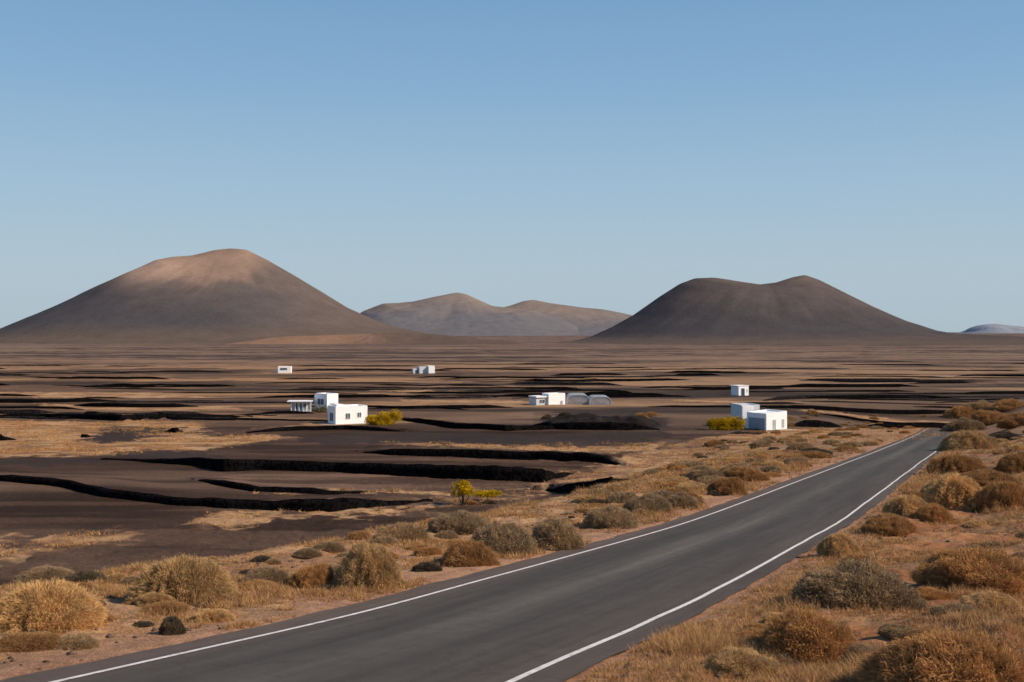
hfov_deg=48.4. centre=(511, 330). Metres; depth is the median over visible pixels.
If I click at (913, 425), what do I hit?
stone wall
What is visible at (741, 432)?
lava mound
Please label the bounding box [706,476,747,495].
dry shrub
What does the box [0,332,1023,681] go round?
ground
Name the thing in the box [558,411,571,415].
dry shrub
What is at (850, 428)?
dry shrub
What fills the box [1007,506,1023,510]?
dry shrub
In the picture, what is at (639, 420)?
lava mound
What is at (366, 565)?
dry shrub
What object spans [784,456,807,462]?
dry shrub
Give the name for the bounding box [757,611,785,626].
dry shrub
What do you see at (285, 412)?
stone wall
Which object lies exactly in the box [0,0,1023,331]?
sky
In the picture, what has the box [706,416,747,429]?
yellow hedge
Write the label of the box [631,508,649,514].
dry shrub
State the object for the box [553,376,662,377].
field wall
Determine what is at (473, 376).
field wall
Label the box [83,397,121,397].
field wall
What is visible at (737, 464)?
dry shrub
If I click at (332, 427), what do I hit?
stone wall
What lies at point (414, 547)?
dry shrub
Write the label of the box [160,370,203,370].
field wall
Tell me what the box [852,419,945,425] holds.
field wall
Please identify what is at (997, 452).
dry shrub
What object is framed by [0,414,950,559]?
field grass
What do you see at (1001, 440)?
dry shrub
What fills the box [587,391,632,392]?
stone wall
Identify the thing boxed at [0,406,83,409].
field wall
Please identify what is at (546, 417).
dry shrub
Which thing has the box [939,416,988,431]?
dry shrub
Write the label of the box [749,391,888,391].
field wall
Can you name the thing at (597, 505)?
dry shrub
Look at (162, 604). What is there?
dry shrub
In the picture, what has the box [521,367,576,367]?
field wall
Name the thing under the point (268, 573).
dry shrub
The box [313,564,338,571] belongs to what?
dry shrub
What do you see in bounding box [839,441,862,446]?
dry shrub
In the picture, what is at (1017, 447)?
dry shrub
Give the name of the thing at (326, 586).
dry shrub
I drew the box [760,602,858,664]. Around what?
dry shrub
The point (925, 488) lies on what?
dry shrub
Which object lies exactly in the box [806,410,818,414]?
dry shrub
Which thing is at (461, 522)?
dry shrub
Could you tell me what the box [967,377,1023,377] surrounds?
field wall
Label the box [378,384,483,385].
field wall
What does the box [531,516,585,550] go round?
dry shrub
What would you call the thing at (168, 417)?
field wall
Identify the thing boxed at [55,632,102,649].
dry shrub
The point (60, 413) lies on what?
field wall
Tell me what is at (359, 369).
field wall
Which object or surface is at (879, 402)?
field wall
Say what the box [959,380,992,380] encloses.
field wall
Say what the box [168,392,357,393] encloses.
field wall
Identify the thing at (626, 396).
field wall
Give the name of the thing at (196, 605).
dry shrub
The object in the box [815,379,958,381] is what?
field wall
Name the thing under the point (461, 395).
field wall
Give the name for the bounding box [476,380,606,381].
field wall
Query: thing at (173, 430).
stone wall
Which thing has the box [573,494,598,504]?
dry shrub
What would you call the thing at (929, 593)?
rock
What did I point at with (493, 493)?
yellow bush
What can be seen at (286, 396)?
field wall
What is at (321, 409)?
olive bush
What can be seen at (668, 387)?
field wall
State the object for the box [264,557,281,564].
dry shrub
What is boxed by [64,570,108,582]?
dry shrub
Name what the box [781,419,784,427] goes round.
window
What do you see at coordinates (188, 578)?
dry shrub
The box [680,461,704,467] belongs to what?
dry shrub
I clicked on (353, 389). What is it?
field wall
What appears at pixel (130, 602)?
dry shrub
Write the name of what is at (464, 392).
field wall
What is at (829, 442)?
dry shrub
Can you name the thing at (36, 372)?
field wall
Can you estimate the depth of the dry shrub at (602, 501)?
63.34 m
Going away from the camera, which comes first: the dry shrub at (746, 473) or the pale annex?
the dry shrub at (746, 473)
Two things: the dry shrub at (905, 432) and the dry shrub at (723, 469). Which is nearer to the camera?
the dry shrub at (723, 469)
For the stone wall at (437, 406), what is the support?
on the ground at (30, 516)
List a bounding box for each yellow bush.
[364,408,402,424]
[472,489,503,497]
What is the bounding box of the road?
[0,429,960,681]
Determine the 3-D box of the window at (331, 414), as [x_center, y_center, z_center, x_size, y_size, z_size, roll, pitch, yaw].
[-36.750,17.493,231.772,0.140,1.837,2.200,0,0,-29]
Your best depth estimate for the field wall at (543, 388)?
419.12 m
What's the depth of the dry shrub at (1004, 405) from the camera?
295.12 m
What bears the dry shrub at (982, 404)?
on the ground at (30, 516)
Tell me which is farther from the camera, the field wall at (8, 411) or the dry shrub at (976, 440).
the field wall at (8, 411)
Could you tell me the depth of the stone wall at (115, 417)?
246.85 m
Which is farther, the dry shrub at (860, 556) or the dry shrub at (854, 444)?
the dry shrub at (854, 444)
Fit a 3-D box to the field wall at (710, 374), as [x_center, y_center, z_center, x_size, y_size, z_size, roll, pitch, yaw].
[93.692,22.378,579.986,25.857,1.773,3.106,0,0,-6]
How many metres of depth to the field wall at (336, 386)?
435.35 m
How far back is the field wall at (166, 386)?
441.29 m
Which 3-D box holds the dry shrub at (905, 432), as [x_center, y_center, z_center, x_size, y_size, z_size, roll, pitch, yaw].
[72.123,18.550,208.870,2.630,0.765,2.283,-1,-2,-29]
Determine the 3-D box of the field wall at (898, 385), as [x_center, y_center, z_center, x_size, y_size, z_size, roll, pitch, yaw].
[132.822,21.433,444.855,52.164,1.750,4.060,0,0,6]
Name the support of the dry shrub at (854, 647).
on the ground at (30, 516)
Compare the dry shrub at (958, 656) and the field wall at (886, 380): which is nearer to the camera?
the dry shrub at (958, 656)
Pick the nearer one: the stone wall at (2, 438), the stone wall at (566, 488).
the stone wall at (566, 488)
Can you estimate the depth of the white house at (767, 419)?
215.58 m
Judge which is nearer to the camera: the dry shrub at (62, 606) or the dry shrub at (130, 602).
the dry shrub at (62, 606)
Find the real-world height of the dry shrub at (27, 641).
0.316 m
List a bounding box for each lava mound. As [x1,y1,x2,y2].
[537,413,661,426]
[729,431,761,434]
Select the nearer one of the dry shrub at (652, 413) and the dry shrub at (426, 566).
the dry shrub at (426, 566)
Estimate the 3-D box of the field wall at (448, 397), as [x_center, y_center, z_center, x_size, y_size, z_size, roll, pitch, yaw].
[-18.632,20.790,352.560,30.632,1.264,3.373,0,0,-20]
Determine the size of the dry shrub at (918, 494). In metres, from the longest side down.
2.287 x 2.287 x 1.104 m
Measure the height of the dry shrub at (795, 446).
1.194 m
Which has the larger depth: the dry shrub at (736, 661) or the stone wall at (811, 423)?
the stone wall at (811, 423)
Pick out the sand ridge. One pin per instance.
(399, 338)
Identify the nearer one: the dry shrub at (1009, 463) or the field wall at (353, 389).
the dry shrub at (1009, 463)
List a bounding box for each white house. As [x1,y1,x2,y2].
[314,393,337,411]
[317,404,368,424]
[529,392,564,404]
[747,409,794,430]
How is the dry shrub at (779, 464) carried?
on the ground at (30, 516)
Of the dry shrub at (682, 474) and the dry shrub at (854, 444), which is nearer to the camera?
the dry shrub at (682, 474)
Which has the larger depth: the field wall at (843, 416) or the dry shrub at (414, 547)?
the field wall at (843, 416)
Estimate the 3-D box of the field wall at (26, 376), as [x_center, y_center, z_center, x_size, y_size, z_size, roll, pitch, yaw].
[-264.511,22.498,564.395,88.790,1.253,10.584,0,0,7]
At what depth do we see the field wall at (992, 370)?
648.88 m
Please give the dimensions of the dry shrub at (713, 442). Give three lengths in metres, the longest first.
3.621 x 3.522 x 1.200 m
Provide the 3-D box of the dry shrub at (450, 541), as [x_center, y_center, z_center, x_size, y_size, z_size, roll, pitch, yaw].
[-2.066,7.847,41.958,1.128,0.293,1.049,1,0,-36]
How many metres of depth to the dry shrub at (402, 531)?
43.26 m
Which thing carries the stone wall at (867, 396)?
on the ground at (30, 516)
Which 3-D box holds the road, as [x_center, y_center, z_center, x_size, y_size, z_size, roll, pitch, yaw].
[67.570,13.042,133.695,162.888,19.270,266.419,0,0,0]
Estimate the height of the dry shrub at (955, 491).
2.190 m
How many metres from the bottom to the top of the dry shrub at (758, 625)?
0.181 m
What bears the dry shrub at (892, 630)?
on the ground at (30, 516)
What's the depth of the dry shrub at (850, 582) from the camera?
25.75 m
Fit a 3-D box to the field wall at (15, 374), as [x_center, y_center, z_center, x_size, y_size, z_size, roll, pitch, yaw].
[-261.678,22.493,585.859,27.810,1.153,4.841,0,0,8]
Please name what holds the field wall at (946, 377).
on the ground at (30, 516)
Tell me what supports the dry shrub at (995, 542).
on the ground at (30, 516)
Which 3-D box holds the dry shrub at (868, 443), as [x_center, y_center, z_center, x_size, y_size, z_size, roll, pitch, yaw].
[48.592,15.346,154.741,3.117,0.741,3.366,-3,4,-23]
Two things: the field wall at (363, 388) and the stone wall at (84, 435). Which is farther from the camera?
the field wall at (363, 388)
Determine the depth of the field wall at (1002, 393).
381.15 m
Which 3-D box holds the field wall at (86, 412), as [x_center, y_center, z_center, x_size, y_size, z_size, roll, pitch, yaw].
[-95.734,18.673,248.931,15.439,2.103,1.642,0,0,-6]
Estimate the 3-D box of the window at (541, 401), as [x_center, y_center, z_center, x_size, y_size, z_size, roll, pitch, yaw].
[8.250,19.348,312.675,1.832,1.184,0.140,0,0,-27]
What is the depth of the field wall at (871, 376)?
560.86 m
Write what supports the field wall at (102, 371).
on the ground at (30, 516)
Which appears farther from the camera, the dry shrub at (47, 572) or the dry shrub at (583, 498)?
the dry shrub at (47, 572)
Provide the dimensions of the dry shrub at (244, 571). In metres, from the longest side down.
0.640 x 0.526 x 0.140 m
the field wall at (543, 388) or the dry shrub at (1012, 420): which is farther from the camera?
the field wall at (543, 388)
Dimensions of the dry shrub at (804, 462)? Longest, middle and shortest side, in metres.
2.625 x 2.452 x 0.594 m
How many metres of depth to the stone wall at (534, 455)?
160.61 m
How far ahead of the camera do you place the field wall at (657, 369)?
666.08 m
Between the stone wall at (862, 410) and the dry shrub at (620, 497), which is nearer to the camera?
the dry shrub at (620, 497)
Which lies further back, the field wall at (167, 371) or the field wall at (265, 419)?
the field wall at (167, 371)
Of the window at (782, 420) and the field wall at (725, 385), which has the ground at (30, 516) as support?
the field wall at (725, 385)
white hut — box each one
[275,366,291,372]
[412,365,434,373]
[729,385,748,395]
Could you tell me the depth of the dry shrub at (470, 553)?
35.63 m
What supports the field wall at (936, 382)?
on the ground at (30, 516)
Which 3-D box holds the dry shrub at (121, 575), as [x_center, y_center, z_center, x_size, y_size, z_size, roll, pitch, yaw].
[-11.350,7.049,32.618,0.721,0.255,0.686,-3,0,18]
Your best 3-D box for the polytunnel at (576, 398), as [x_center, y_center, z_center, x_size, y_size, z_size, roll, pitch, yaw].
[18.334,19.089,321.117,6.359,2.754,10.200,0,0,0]
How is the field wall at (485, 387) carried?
on the ground at (30, 516)
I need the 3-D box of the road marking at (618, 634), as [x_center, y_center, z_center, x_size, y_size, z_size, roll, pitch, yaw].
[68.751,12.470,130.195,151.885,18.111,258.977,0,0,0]
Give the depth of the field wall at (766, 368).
691.32 m
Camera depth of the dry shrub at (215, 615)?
24.54 m
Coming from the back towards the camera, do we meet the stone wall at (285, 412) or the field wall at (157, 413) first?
the stone wall at (285, 412)
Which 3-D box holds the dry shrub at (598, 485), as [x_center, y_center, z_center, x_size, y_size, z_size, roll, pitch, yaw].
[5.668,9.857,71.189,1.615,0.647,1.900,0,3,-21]
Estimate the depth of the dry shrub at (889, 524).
46.49 m
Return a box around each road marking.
[51,429,926,681]
[506,449,937,681]
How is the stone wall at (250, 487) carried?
on the ground at (30, 516)
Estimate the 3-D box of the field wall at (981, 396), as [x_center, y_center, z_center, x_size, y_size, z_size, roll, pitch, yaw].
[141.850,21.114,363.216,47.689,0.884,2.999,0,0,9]
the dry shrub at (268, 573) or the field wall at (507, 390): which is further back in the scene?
the field wall at (507, 390)
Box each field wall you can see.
[0,372,73,373]
[0,374,30,374]
[0,375,44,376]
[0,394,34,395]
[0,398,115,402]
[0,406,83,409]
[0,409,55,413]
[0,416,65,419]
[26,412,82,416]
[35,377,64,377]
[38,411,97,418]
[49,373,136,373]
[57,376,167,378]
[57,385,156,386]
[68,412,270,418]
[73,403,197,407]
[76,371,128,371]
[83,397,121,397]
[85,386,245,386]
[85,388,183,389]
[89,385,141,386]
[102,383,234,385]
[103,400,223,402]
[117,371,226,372]
[126,386,192,387]
[134,368,223,368]
[153,412,235,419]
[158,411,276,415]
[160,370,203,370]
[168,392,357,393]
[170,402,313,403]
[171,418,327,421]
[254,395,435,397]
[255,382,408,383]
[278,387,436,389]
[282,378,341,378]
[285,389,422,389]
[289,365,423,365]
[291,394,386,397]
[292,368,449,370]
[300,386,371,387]
[312,405,468,409]
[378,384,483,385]
[403,396,496,398]
[411,390,550,393]
[416,376,584,377]
[421,387,569,388]
[426,394,497,395]
[439,368,545,369]
[440,377,582,378]
[444,361,487,361]
[453,385,504,386]
[466,389,547,390]
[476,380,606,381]
[481,364,577,364]
[492,393,666,396]
[515,378,687,381]
[518,382,621,385]
[519,363,612,363]
[520,387,576,389]
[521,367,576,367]
[548,389,622,390]
[550,373,626,375]
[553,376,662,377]
[584,367,645,367]
[605,369,709,370]
[607,395,651,397]
[632,395,690,396]
[641,386,698,387]
[648,405,787,406]
[652,375,705,375]
[655,388,775,389]
[665,370,741,372]
[675,373,720,375]
[685,367,847,368]
[686,386,783,389]
[687,385,785,385]
[719,372,783,373]
[728,386,891,387]
[729,402,804,403]
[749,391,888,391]
[762,394,933,400]
[786,384,919,386]
[800,378,918,380]
[802,401,956,404]
[812,361,913,361]
[812,375,936,376]
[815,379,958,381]
[816,390,915,391]
[820,413,947,423]
[835,398,1019,400]
[836,374,913,374]
[839,381,981,381]
[843,364,929,364]
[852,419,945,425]
[880,392,954,393]
[909,382,968,383]
[913,406,953,407]
[914,369,970,370]
[926,377,966,377]
[935,401,991,402]
[943,396,1019,396]
[955,391,1020,393]
[959,374,1023,375]
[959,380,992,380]
[965,391,1023,392]
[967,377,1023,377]
[971,370,1013,370]
[971,392,1023,393]
[975,375,1023,376]
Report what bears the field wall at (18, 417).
on the ground at (30, 516)
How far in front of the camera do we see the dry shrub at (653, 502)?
57.63 m
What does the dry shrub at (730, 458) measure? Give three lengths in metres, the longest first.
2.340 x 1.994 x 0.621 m
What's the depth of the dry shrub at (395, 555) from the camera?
37.29 m
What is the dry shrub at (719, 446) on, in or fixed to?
on the ground at (30, 516)
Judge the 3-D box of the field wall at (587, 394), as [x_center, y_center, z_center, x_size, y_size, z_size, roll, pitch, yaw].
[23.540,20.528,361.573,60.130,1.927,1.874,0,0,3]
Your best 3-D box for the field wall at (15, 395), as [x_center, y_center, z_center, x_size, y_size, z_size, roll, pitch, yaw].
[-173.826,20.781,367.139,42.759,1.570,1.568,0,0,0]
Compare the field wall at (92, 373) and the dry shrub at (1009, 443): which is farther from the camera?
the field wall at (92, 373)
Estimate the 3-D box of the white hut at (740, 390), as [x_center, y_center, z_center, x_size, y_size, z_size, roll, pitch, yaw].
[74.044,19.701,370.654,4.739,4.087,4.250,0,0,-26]
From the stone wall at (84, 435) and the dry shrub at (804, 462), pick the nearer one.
the dry shrub at (804, 462)
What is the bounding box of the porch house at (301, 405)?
[287,400,313,411]
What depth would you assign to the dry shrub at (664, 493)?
63.78 m
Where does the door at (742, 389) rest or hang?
in the white hut at (740, 390)
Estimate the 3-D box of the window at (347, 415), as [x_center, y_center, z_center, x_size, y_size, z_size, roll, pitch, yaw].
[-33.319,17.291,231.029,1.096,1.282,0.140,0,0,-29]
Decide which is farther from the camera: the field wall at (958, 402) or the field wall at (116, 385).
the field wall at (116, 385)
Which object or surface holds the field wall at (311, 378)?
on the ground at (30, 516)
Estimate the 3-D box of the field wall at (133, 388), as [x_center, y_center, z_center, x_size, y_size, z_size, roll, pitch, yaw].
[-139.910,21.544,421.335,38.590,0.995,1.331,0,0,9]
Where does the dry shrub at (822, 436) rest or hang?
on the ground at (30, 516)
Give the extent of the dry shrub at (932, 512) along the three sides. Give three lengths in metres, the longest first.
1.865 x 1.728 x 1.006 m
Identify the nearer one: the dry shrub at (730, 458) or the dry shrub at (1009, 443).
the dry shrub at (730, 458)
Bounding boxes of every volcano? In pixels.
[0,248,426,343]
[554,275,1023,344]
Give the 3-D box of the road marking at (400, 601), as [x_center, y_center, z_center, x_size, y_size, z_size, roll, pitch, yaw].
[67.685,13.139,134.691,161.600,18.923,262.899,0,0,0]
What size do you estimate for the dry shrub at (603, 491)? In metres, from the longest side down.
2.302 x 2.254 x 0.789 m
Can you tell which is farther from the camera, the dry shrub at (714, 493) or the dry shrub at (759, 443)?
the dry shrub at (759, 443)
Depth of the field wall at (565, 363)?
810.98 m
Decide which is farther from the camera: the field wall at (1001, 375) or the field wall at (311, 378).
the field wall at (1001, 375)
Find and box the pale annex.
[731,403,759,427]
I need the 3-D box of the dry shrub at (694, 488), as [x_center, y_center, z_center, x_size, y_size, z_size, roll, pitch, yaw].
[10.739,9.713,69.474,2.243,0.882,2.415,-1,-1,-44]
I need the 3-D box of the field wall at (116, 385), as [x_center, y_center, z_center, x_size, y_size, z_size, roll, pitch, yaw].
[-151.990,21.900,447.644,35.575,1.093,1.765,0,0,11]
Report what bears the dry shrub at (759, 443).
on the ground at (30, 516)
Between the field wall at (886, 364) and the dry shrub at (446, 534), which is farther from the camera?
the field wall at (886, 364)
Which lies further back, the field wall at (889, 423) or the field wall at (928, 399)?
the field wall at (928, 399)
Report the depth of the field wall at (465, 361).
854.63 m
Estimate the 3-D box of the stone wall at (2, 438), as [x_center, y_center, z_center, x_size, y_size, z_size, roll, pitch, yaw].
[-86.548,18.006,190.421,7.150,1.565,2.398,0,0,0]
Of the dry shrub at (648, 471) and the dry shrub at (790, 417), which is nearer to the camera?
the dry shrub at (648, 471)
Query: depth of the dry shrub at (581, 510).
59.23 m
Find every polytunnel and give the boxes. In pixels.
[565,393,588,403]
[588,395,610,404]
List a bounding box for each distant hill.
[360,293,589,335]
[506,300,631,335]
[958,324,1023,332]
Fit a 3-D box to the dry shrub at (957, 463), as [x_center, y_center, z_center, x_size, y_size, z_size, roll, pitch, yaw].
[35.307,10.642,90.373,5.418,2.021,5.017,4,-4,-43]
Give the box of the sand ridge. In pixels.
[228,333,523,343]
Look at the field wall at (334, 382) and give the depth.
479.23 m
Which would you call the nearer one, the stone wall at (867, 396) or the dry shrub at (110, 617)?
the dry shrub at (110, 617)
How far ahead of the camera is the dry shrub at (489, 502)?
114.50 m
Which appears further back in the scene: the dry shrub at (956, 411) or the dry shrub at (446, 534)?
the dry shrub at (956, 411)
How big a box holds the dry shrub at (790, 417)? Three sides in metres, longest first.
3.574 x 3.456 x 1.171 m
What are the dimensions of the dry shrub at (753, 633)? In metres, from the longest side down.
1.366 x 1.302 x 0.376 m
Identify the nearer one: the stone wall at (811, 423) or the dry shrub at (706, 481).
the dry shrub at (706, 481)
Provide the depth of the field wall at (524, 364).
784.62 m
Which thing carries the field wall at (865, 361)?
on the ground at (30, 516)
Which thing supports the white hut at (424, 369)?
on the ground at (30, 516)
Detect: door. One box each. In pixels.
[741,388,744,395]
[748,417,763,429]
[773,419,775,429]
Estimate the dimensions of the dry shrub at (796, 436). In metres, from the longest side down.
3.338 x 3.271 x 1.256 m
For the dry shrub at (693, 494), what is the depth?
64.55 m
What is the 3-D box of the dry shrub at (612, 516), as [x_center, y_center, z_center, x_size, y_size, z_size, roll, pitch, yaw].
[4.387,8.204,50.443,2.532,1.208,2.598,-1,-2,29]
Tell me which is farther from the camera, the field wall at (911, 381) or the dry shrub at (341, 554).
the field wall at (911, 381)
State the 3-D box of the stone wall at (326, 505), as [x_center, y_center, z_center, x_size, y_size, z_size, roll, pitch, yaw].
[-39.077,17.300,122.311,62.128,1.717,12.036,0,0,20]
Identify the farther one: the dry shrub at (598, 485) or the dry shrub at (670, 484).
the dry shrub at (670, 484)
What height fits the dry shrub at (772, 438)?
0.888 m
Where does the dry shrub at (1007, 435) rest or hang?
on the ground at (30, 516)
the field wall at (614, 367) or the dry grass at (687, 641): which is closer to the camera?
the dry grass at (687, 641)
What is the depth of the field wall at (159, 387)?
437.21 m
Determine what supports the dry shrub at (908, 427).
on the ground at (30, 516)
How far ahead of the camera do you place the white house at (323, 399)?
280.95 m
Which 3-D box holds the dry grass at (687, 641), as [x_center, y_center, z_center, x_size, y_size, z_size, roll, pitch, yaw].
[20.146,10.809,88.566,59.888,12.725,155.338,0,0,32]
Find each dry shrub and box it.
[0,577,108,634]
[0,632,61,652]
[13,564,75,582]
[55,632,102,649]
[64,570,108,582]
[74,582,92,590]
[104,614,117,622]
[106,572,127,580]
[119,576,138,584]
[121,600,133,604]
[125,552,240,604]
[132,590,176,607]
[132,621,154,627]
[140,600,189,616]
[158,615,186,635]
[186,608,237,622]
[191,601,209,607]
[205,556,218,560]
[236,578,281,588]
[239,566,289,584]
[239,569,251,574]
[251,555,270,562]
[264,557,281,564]
[286,562,334,589]
[292,547,322,558]
[312,540,347,552]
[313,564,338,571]
[314,584,337,590]
[332,541,407,590]
[337,552,347,556]
[346,530,372,539]
[368,535,399,545]
[371,522,430,542]
[389,551,399,558]
[405,544,429,550]
[410,561,442,571]
[413,546,443,556]
[426,509,490,534]
[434,530,458,539]
[438,538,501,566]
[442,539,462,545]
[464,499,476,503]
[469,519,538,555]
[480,500,496,503]
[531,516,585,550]
[541,415,550,419]
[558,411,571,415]
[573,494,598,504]
[575,508,587,512]
[583,487,611,497]
[583,503,638,528]
[585,499,608,504]
[587,503,603,506]
[589,483,603,489]
[600,483,627,492]
[605,490,637,502]
[621,492,673,513]
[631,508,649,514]
[635,412,647,416]
[642,469,661,474]
[646,411,657,415]
[646,489,677,498]
[653,487,690,492]
[659,482,679,487]
[666,463,679,468]
[667,464,689,471]
[667,475,690,482]
[667,490,701,508]
[672,459,691,463]
[672,481,708,491]
[673,483,704,494]
[675,491,702,498]
[679,470,690,476]
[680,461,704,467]
[685,464,725,477]
[695,475,721,481]
[697,645,780,679]
[700,479,717,484]
[703,439,725,446]
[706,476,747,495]
[706,490,720,495]
[713,444,728,448]
[719,466,732,471]
[721,465,770,481]
[722,457,738,461]
[722,460,740,464]
[726,627,767,647]
[727,439,737,443]
[728,462,755,466]
[741,464,759,470]
[743,623,768,628]
[744,457,763,462]
[747,449,769,456]
[749,440,771,447]
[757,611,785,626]
[758,438,773,442]
[760,460,787,469]
[760,465,781,471]
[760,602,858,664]
[761,651,809,669]
[763,436,776,440]
[763,472,781,476]
[777,437,795,442]
[777,454,808,460]
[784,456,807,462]
[786,434,801,440]
[786,441,812,450]
[786,461,812,466]
[787,415,795,420]
[787,422,795,426]
[787,555,932,612]
[796,438,807,441]
[799,415,810,418]
[800,447,832,454]
[804,450,832,457]
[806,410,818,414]
[807,428,822,432]
[814,664,841,672]
[815,532,861,557]
[817,435,829,438]
[821,439,842,444]
[828,431,843,435]
[831,445,860,451]
[835,643,876,664]
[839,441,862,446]
[842,554,869,563]
[845,426,859,430]
[849,433,862,435]
[854,627,1023,681]
[856,424,868,427]
[860,512,918,536]
[861,441,878,445]
[869,426,883,428]
[875,623,916,640]
[881,492,927,518]
[896,489,925,498]
[899,430,910,433]
[903,426,915,428]
[905,627,938,640]
[909,545,1023,594]
[914,502,953,523]
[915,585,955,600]
[920,476,942,493]
[924,471,982,511]
[925,452,989,474]
[929,602,980,616]
[933,429,1000,450]
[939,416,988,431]
[943,405,975,418]
[959,590,1023,610]
[960,469,1023,487]
[962,520,987,527]
[963,399,992,411]
[971,409,1004,425]
[973,478,1023,512]
[981,540,1001,546]
[988,398,1023,412]
[988,431,1022,439]
[991,453,1023,474]
[992,451,1003,454]
[996,412,1023,428]
[997,438,1009,442]
[1003,441,1019,447]
[1005,443,1023,452]
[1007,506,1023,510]
[1013,551,1023,557]
[1015,531,1023,538]
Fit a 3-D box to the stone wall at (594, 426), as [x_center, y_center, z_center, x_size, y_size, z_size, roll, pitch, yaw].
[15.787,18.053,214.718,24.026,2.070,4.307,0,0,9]
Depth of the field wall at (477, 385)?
443.18 m
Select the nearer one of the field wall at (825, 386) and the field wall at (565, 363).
the field wall at (825, 386)
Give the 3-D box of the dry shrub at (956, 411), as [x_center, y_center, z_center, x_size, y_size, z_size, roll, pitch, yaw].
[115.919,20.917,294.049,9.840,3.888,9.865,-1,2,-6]
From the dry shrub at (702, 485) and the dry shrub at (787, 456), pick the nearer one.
the dry shrub at (702, 485)
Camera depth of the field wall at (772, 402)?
317.23 m
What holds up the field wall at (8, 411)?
on the ground at (30, 516)
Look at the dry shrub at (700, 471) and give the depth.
82.66 m
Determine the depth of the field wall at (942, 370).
650.78 m
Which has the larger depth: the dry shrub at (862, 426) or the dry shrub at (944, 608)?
the dry shrub at (862, 426)
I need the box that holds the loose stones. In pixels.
[3,461,1023,681]
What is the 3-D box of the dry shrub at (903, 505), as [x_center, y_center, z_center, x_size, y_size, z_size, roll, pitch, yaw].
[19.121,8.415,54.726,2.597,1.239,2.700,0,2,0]
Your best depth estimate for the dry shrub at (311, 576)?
30.24 m
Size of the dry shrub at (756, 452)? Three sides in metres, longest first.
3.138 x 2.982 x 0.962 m
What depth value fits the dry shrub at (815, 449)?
123.01 m
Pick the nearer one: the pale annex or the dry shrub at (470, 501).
the dry shrub at (470, 501)
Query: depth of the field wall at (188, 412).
252.18 m
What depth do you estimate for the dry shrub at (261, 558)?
36.68 m
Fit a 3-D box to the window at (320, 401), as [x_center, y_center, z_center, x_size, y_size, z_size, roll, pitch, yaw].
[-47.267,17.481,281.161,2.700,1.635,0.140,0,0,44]
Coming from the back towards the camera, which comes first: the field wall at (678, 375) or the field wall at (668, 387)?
the field wall at (678, 375)
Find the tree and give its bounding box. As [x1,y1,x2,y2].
[451,480,479,505]
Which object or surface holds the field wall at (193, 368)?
on the ground at (30, 516)
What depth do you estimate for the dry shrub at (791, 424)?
228.03 m
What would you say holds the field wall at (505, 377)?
on the ground at (30, 516)
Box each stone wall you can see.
[0,413,252,420]
[0,434,15,440]
[0,475,432,511]
[80,434,91,437]
[100,457,573,481]
[164,428,183,432]
[197,479,362,494]
[248,425,401,432]
[259,411,313,413]
[362,448,620,464]
[370,405,512,408]
[402,418,554,430]
[534,421,659,429]
[545,477,631,492]
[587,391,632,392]
[767,405,943,413]
[793,420,841,426]
[806,395,959,398]
[867,424,944,428]
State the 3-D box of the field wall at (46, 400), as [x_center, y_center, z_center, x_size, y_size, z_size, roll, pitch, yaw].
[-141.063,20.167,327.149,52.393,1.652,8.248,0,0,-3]
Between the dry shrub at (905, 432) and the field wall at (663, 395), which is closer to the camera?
the dry shrub at (905, 432)
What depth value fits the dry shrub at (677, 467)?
99.63 m
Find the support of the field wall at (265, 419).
on the ground at (30, 516)
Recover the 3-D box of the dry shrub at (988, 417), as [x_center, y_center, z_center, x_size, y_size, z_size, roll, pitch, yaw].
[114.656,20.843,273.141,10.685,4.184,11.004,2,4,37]
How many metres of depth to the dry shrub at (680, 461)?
136.56 m
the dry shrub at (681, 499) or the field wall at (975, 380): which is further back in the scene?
the field wall at (975, 380)
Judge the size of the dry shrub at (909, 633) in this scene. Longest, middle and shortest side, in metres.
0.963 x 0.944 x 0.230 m
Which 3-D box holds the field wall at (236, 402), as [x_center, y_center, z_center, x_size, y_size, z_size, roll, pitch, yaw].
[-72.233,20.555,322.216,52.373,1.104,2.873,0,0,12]
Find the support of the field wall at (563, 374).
on the ground at (30, 516)
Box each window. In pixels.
[317,398,323,404]
[330,412,333,421]
[345,413,349,418]
[539,399,544,403]
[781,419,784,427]
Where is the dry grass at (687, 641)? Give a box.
[0,438,1023,681]
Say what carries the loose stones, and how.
on the ground at (30, 516)
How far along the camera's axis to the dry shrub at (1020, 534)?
45.44 m
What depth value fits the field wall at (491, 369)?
674.90 m
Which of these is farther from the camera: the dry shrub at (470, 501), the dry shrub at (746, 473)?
the dry shrub at (470, 501)
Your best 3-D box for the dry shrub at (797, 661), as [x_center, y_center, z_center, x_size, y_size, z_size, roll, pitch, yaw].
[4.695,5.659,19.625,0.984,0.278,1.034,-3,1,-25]
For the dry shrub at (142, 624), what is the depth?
23.63 m
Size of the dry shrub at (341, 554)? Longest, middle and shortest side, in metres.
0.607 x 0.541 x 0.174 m
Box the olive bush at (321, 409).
[312,405,327,412]
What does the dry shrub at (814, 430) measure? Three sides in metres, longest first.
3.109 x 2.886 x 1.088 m
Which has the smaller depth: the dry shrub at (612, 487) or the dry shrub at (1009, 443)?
the dry shrub at (612, 487)
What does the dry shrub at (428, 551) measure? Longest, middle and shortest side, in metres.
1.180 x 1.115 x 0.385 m
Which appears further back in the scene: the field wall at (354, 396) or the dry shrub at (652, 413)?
the field wall at (354, 396)
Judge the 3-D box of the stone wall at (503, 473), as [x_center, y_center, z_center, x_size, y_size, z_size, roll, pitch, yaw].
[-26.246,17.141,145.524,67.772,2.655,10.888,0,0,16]

